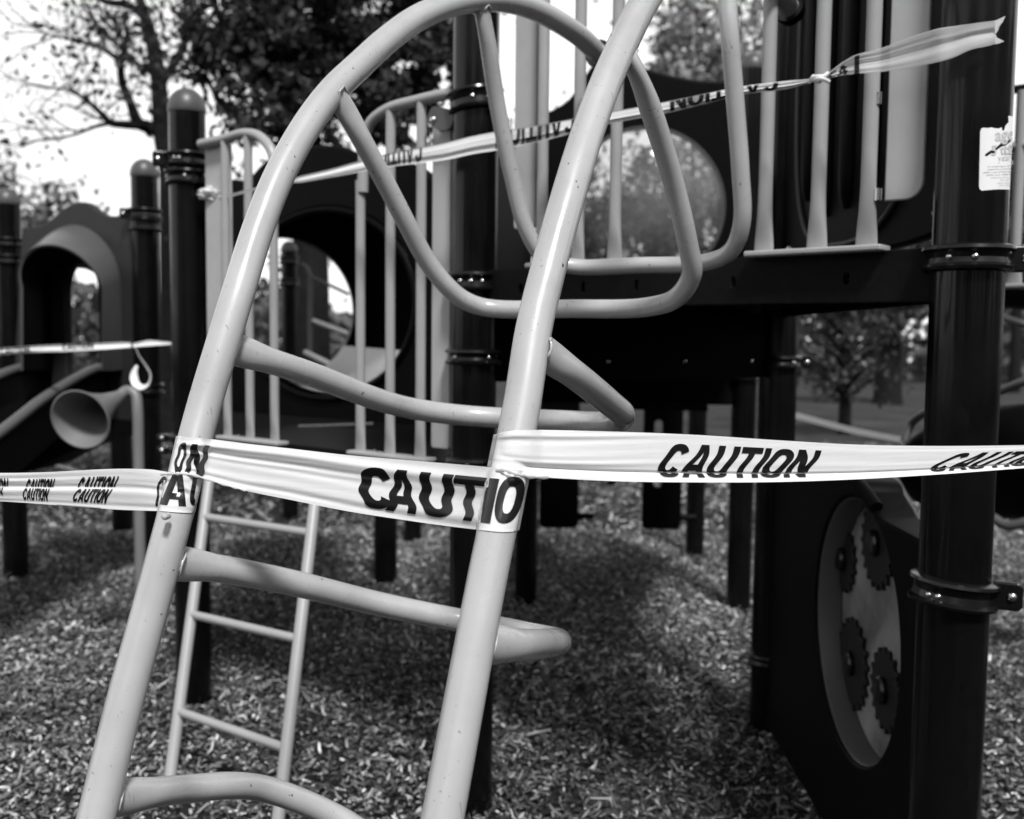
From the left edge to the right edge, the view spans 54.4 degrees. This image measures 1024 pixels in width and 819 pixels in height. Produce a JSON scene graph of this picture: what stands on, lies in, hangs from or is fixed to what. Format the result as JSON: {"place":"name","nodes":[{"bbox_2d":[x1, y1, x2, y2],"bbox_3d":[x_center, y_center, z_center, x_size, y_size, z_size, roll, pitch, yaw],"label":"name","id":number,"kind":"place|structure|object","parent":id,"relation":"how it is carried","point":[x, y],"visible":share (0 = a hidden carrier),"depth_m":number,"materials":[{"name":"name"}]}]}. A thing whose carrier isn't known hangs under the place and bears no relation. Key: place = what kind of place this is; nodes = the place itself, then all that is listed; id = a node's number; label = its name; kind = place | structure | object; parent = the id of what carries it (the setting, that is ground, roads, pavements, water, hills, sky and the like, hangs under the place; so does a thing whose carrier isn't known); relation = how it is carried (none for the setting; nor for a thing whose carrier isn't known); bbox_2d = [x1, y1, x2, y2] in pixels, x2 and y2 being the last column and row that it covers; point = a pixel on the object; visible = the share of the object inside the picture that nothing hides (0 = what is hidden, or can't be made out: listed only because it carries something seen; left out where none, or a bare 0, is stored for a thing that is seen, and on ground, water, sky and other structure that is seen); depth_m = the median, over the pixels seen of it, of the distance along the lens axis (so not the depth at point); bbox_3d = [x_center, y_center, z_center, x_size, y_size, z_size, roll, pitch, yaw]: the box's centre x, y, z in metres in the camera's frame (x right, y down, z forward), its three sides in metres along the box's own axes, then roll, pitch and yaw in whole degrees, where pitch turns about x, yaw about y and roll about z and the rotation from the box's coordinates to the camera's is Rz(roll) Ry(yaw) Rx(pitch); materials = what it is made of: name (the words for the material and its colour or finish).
{"place":"outdoors","nodes":[
{"label":"outdoors","id":0,"kind":"place"},
{"bbox_2d":[55,465,77,470],"bbox_3d":[-2.649,0.380,6.093,0.795,0.094,0.027,3,5,31],"label":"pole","id":1,"kind":"object","parent":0,"point":[65,467],"visible":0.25,"depth_m":6.17,"materials":[{"name":"white metal"}]},
{"bbox_2d":[0,338,1023,818],"bbox_3d":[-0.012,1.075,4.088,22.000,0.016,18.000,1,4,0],"label":"mulch ground","id":2,"kind":"structure","parent":0,"point":[370,784],"depth_m":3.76,"materials":[{"name":"wood"}]},
{"bbox_2d":[0,188,29,579],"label":"support post","id":3,"kind":"object","parent":2,"relation":"on","point":[15,540],"visible":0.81,"depth_m":5.41,"materials":[{"name":"black metal"}]},
{"bbox_2d":[0,139,66,237],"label":"tree","id":4,"kind":"object","parent":2,"relation":"on","point":[26,213],"visible":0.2,"depth_m":29.95,"materials":[{"name":"grey plant"}]},
{"bbox_2d":[0,148,110,288],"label":"tree","id":5,"kind":"object","parent":2,"relation":"on","point":[43,215],"visible":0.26,"depth_m":33.96,"materials":[{"name":"grey plant"}]},
{"bbox_2d":[51,385,145,590],"bbox_3d":[-1.649,0.498,4.126,0.236,1.179,0.417,3,5,25],"label":"talking horn","id":6,"kind":"object","parent":2,"relation":"on","point":[80,419],"visible":0.84,"depth_m":4.08,"materials":[{"name":"grey metal"}]},
{"bbox_2d":[0,0,221,442],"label":"tree","id":7,"kind":"object","parent":2,"relation":"on","point":[148,128],"visible":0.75,"depth_m":12.38,"materials":[{"name":"black plant"}]},
{"bbox_2d":[110,437,133,534],"bbox_3d":[-2.672,0.418,6.818,0.147,0.969,0.147,1,4,0],"label":"support post","id":8,"kind":"object","parent":2,"relation":"on","point":[121,454],"visible":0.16,"depth_m":6.77,"materials":[{"name":"black metal"}]},
{"bbox_2d":[119,159,164,550],"bbox_3d":[-1.873,-0.116,5.102,0.180,2.298,0.168,2,4,21],"label":"support post","id":9,"kind":"object","parent":2,"relation":"on","point":[141,214],"visible":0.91,"depth_m":5.02,"materials":[{"name":"black metal"}]},
{"bbox_2d":[15,202,132,420],"bbox_3d":[-2.308,-0.512,5.147,0.865,1.131,0.639,1,4,0],"label":"hooded panel","id":10,"kind":"object","parent":9,"relation":"attached to","point":[60,248],"visible":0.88,"depth_m":5.10,"materials":[{"name":"plastic"}]},
{"bbox_2d":[0,363,132,472],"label":"slide","id":11,"kind":"object","parent":10,"relation":"attached to","point":[31,439],"visible":0.65,"depth_m":4.81,"materials":[{"name":"black plastic"}]},
{"bbox_2d":[0,340,170,389],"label":"caution tape","id":12,"kind":"object","parent":9,"relation":"attached to","point":[135,382],"visible":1,"depth_m":4.45,"materials":[{"name":"white plastic"}]},
{"bbox_2d":[152,88,211,708],"bbox_3d":[-1.174,0.002,3.619,0.221,2.291,0.163,1,4,0],"label":"support post","id":13,"kind":"object","parent":2,"relation":"on","point":[182,159],"visible":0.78,"depth_m":3.54,"materials":[{"name":"black metal"}]},
{"bbox_2d":[164,480,319,818],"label":"thin ladder","id":14,"kind":"object","parent":2,"relation":"on","point":[284,745],"visible":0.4,"depth_m":3.06,"materials":[{"name":"metal"}]},
{"bbox_2d":[0,0,514,360],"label":"tree","id":15,"kind":"object","parent":2,"relation":"on","point":[286,57],"visible":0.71,"depth_m":10.35,"materials":[{"name":"black plant"}]},
{"bbox_2d":[279,241,299,520],"bbox_3d":[-1.637,-0.178,7.332,0.152,2.106,0.152,1,4,0],"label":"support post","id":16,"kind":"object","parent":2,"relation":"on","point":[289,263],"visible":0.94,"depth_m":7.25,"materials":[{"name":"black metal"}]},
{"bbox_2d":[374,516,396,585],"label":"support post","id":17,"kind":"object","parent":2,"relation":"on","point":[385,548],"visible":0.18,"depth_m":5.47,"materials":[{"name":"black metal"}]},
{"bbox_2d":[404,520,421,542],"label":"support post","id":18,"kind":"object","parent":2,"relation":"on","point":[412,530],"visible":0.12,"depth_m":6.59,"materials":[{"name":"black metal"}]},
{"bbox_2d":[76,0,805,818],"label":"arch ladder","id":19,"kind":"object","parent":2,"relation":"on","point":[488,636],"visible":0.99,"depth_m":1.45,"materials":[{"name":"metal"}]},
{"bbox_2d":[0,469,202,512],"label":"caution tape","id":20,"kind":"object","parent":19,"relation":"attached to","point":[129,489],"visible":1,"depth_m":1.40,"materials":[{"name":"white plastic"}]},
{"bbox_2d":[169,436,528,531],"bbox_3d":[-0.240,0.092,1.271,0.539,0.096,0.080,2,4,20],"label":"caution tape","id":21,"kind":"object","parent":19,"relation":"attached to","point":[447,494],"visible":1,"depth_m":1.27,"materials":[{"name":"white plastic"}]},
{"bbox_2d":[160,430,1023,490],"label":"caution tape","id":22,"kind":"object","parent":19,"relation":"attached to","point":[609,456],"visible":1,"depth_m":1.26,"materials":[{"name":"white plastic"}]},
{"bbox_2d":[444,12,503,818],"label":"support post","id":23,"kind":"object","parent":2,"relation":"on","point":[473,360],"visible":0.66,"depth_m":2.72,"materials":[{"name":"black metal"}]},
{"bbox_2d":[214,410,449,462],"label":"platform","id":24,"kind":"structure","parent":23,"relation":"attached to","point":[331,440],"depth_m":3.63,"materials":[{"name":"black metal"}]},
{"bbox_2d":[197,128,288,445],"bbox_3d":[-0.915,-0.413,3.358,0.430,1.044,0.056,4,5,38],"label":"guard rail","id":25,"kind":"object","parent":24,"relation":"attached to","point":[218,176],"visible":0.68,"depth_m":3.37,"materials":[{"name":"metal"}]},
{"bbox_2d":[197,79,807,201],"bbox_3d":[-0.303,-0.681,2.688,2.286,0.097,0.202,4,6,42],"label":"caution tape","id":26,"kind":"object","parent":25,"relation":"attached to","point":[481,143],"visible":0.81,"depth_m":2.53,"materials":[{"name":"white plastic"}]},
{"bbox_2d":[221,145,431,427],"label":"crawl tunnel","id":27,"kind":"structure","parent":24,"relation":"on","point":[320,215],"depth_m":4.34,"materials":[{"name":"black plastic"}]},
{"bbox_2d":[346,87,452,461],"bbox_3d":[-0.318,-0.376,2.896,0.421,1.049,0.056,4,5,38],"label":"guard rail","id":28,"kind":"object","parent":24,"relation":"on","point":[439,120],"visible":0.72,"depth_m":2.85,"materials":[{"name":"metal"}]},
{"bbox_2d":[496,310,766,381],"bbox_3d":[0.404,-0.201,3.089,1.053,0.217,0.026,-2,5,-31],"label":"skirt panel","id":29,"kind":"object","parent":23,"relation":"attached to","point":[675,344],"visible":0.78,"depth_m":3.13,"materials":[{"name":"black plastic"}]},
{"bbox_2d":[488,248,929,316],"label":"platform","id":30,"kind":"structure","parent":23,"relation":"attached to","point":[814,284],"depth_m":2.18,"materials":[{"name":"black metal"}]},
{"bbox_2d":[497,147,531,269],"bbox_3d":[-0.003,-0.901,3.880,0.030,0.860,2.123,1,4,5],"label":"side panel","id":31,"kind":"object","parent":30,"relation":"on","point":[513,252],"visible":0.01,"depth_m":3.57,"materials":[{"name":"black plastic"}]},
{"bbox_2d":[514,0,624,267],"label":"guard rail","id":32,"kind":"object","parent":30,"relation":"on","point":[532,63],"visible":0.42,"depth_m":2.55,"materials":[{"name":"metal"}]},
{"bbox_2d":[548,67,736,311],"bbox_3d":[0.632,-1.098,4.860,1.016,1.246,0.234,1,4,4],"label":"bubble panel","id":33,"kind":"object","parent":30,"relation":"on","point":[702,129],"visible":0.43,"depth_m":4.89,"materials":[{"name":"black plastic"}]},
{"bbox_2d":[744,0,931,257],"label":"guard rail","id":34,"kind":"object","parent":30,"relation":"on","point":[908,89],"visible":1,"depth_m":2.00,"materials":[{"name":"metal"}]},
{"bbox_2d":[807,16,1004,83],"bbox_3d":[0.723,-0.668,1.864,0.364,0.069,0.036,4,6,42],"label":"caution tape","id":35,"kind":"object","parent":34,"relation":"attached to","point":[936,45],"visible":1,"depth_m":1.83,"materials":[{"name":"white plastic"}]},
{"bbox_2d":[784,0,940,249],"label":"grooved panel","id":36,"kind":"object","parent":30,"relation":"on","point":[903,223],"visible":0.41,"depth_m":2.59,"materials":[{"name":"black plastic"}]},
{"bbox_2d":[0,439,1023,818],"bbox_3d":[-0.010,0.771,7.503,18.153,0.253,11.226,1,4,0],"label":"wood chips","id":37,"kind":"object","parent":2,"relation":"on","point":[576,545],"visible":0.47,"depth_m":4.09,"materials":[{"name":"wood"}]},
{"bbox_2d":[898,377,1023,530],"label":"curved slide","id":38,"kind":"object","parent":37,"relation":"on","point":[1009,502],"visible":0.41,"depth_m":4.09,"materials":[{"name":"black plastic"}]},
{"bbox_2d":[515,478,537,605],"bbox_3d":[0.079,0.221,5.091,0.120,1.670,0.120,1,4,0],"label":"support post","id":39,"kind":"object","parent":2,"relation":"on","point":[526,563],"visible":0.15,"depth_m":5.08,"materials":[{"name":"black metal"}]},
{"bbox_2d":[72,255,1023,383],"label":"woods","id":40,"kind":"object","parent":2,"relation":"on","point":[85,310],"visible":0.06,"depth_m":95.09,"materials":[{"name":"grey plant"}]},
{"bbox_2d":[509,90,637,258],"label":"tree","id":41,"kind":"object","parent":2,"relation":"on","point":[588,223],"visible":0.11,"depth_m":46.39,"materials":[{"name":"grey plant"}]},
{"bbox_2d":[607,481,616,487],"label":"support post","id":42,"kind":"object","parent":2,"relation":"on","point":[611,483],"visible":0.04,"depth_m":9.13,"materials":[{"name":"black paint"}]},
{"bbox_2d":[584,134,658,258],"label":"tree","id":43,"kind":"object","parent":2,"relation":"on","point":[597,248],"visible":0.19,"depth_m":57.27,"materials":[{"name":"grey plant"}]},
{"bbox_2d":[587,130,721,256],"bbox_3d":[6.264,-6.605,39.735,6.710,11.508,5.914,-2,5,-28],"label":"tree","id":44,"kind":"object","parent":2,"relation":"on","point":[648,219],"visible":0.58,"depth_m":39.02,"materials":[{"name":"grey plant"}]},
{"bbox_2d":[593,0,747,233],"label":"tree","id":45,"kind":"object","parent":2,"relation":"on","point":[685,26],"visible":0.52,"depth_m":25.28,"materials":[{"name":"grey plant"}]},
{"bbox_2d":[633,142,721,253],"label":"tree","id":46,"kind":"object","parent":2,"relation":"on","point":[715,204],"visible":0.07,"depth_m":49.10,"materials":[{"name":"grey plant"}]},
{"bbox_2d":[685,411,706,558],"bbox_3d":[1.159,0.362,6.257,0.120,1.244,0.120,1,4,0],"label":"support post","id":47,"kind":"object","parent":2,"relation":"on","point":[695,499],"visible":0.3,"depth_m":6.23,"materials":[{"name":"black metal"}]},
{"bbox_2d":[679,0,763,209],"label":"tree","id":48,"kind":"object","parent":2,"relation":"on","point":[754,19],"visible":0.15,"depth_m":29.70,"materials":[{"name":"grey plant"}]},
{"bbox_2d":[726,53,761,611],"bbox_3d":[1.166,-0.336,4.969,0.157,2.821,0.157,1,4,0],"label":"support post","id":49,"kind":"object","parent":2,"relation":"on","point":[741,497],"visible":0.36,"depth_m":4.96,"materials":[{"name":"black metal"}]},
{"bbox_2d":[745,22,812,738],"bbox_3d":[0.919,-0.374,3.387,0.176,3.120,0.163,4,5,35],"label":"support post","id":50,"kind":"object","parent":2,"relation":"on","point":[777,388],"visible":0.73,"depth_m":3.36,"materials":[{"name":"black metal"}]},
{"bbox_2d":[823,313,831,368],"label":"tree","id":51,"kind":"object","parent":2,"relation":"on","point":[827,357],"depth_m":59.83,"materials":[{"name":"grey plant"}]},
{"bbox_2d":[797,308,919,434],"bbox_3d":[4.946,-1.264,14.943,3.150,3.432,3.393,1,4,0],"label":"tree","id":52,"kind":"object","parent":2,"relation":"on","point":[839,378],"visible":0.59,"depth_m":14.79,"materials":[{"name":"grey plant"}]},
{"bbox_2d":[830,240,930,404],"bbox_3d":[9.197,-2.720,24.149,4.030,5.317,4.468,1,4,9],"label":"tree","id":53,"kind":"object","parent":2,"relation":"on","point":[898,316],"visible":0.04,"depth_m":23.72,"materials":[{"name":"grey plant"}]},
{"bbox_2d":[907,0,1023,818],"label":"support post","id":54,"kind":"object","parent":2,"relation":"on","point":[957,593],"visible":1,"depth_m":1.88,"materials":[{"name":"black metal"}]},
{"bbox_2d":[766,477,919,818],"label":"gear panel","id":55,"kind":"object","parent":54,"relation":"attached to","point":[842,620],"visible":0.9,"depth_m":2.70,"materials":[{"name":"black plastic"}]},
{"bbox_2d":[818,497,879,765],"bbox_3d":[0.900,0.553,2.517,0.066,0.660,0.660,1,4,1],"label":"window frame","id":56,"kind":"structure","parent":55,"relation":"in","point":[852,736],"depth_m":2.77,"materials":[{"name":"grey plastic"}]},
{"bbox_2d":[842,505,900,758],"bbox_3d":[0.934,0.553,2.517,0.002,0.662,0.662,1,4,1],"label":"window back","id":57,"kind":"structure","parent":55,"relation":"in","point":[875,611],"depth_m":2.59,"materials":[{"name":"grey plastic"}]},
{"bbox_2d":[892,477,919,518],"bbox_3d":[1.218,0.405,3.291,0.211,0.498,0.755,1,4,11],"label":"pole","id":58,"kind":"object","parent":55,"relation":"attached to","point":[907,496],"depth_m":3.30,"materials":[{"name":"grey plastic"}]},
{"bbox_2d":[979,116,1012,190],"bbox_3d":[0.898,-0.473,1.838,0.077,0.140,0.013,-1,4,-20],"label":"age sticker","id":59,"kind":"object","parent":54,"relation":"attached to","point":[995,158],"visible":1,"depth_m":1.83,"materials":[{"name":"white paper"}]},
{"bbox_2d":[1007,151,1023,392],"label":"tree","id":60,"kind":"object","parent":2,"relation":"on","point":[1015,363],"visible":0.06,"depth_m":39.83,"materials":[{"name":"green plant"}]},
{"bbox_2d":[0,0,1023,347],"label":"sky","id":61,"kind":"structure","parent":0,"point":[105,158],"materials":[{"name":"white"}]},
{"bbox_2d":[539,402,593,527],"bbox_3d":[0.325,0.305,5.872,0.321,0.794,0.050,1,4,0],"label":"hanging panel","id":62,"kind":"object","parent":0,"point":[558,501],"visible":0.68,"depth_m":5.86,"materials":[{"name":"black plastic"}]},
{"bbox_2d":[641,410,695,528],"bbox_3d":[0.931,0.339,5.873,0.321,0.741,0.050,1,4,0],"label":"hanging panel","id":63,"kind":"object","parent":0,"point":[661,506],"visible":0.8,"depth_m":5.86,"materials":[{"name":"black plastic"}]},
{"bbox_2d":[796,413,904,442],"bbox_3d":[2.584,0.138,7.601,0.024,0.088,2.039,0,4,-9],"label":"caution tape","id":64,"kind":"object","parent":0,"point":[853,430],"visible":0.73,"depth_m":7.65,"materials":[{"name":"white plastic"}]},
{"bbox_2d":[1004,273,1023,327],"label":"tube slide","id":65,"kind":"object","parent":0,"point":[1014,298],"visible":0.3,"depth_m":4.99,"materials":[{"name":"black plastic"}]},
{"bbox_2d":[1005,84,1023,288],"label":"guard rail","id":66,"kind":"object","parent":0,"point":[1013,280],"visible":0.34,"depth_m":3.03,"materials":[{"name":"metal"}]}
]}

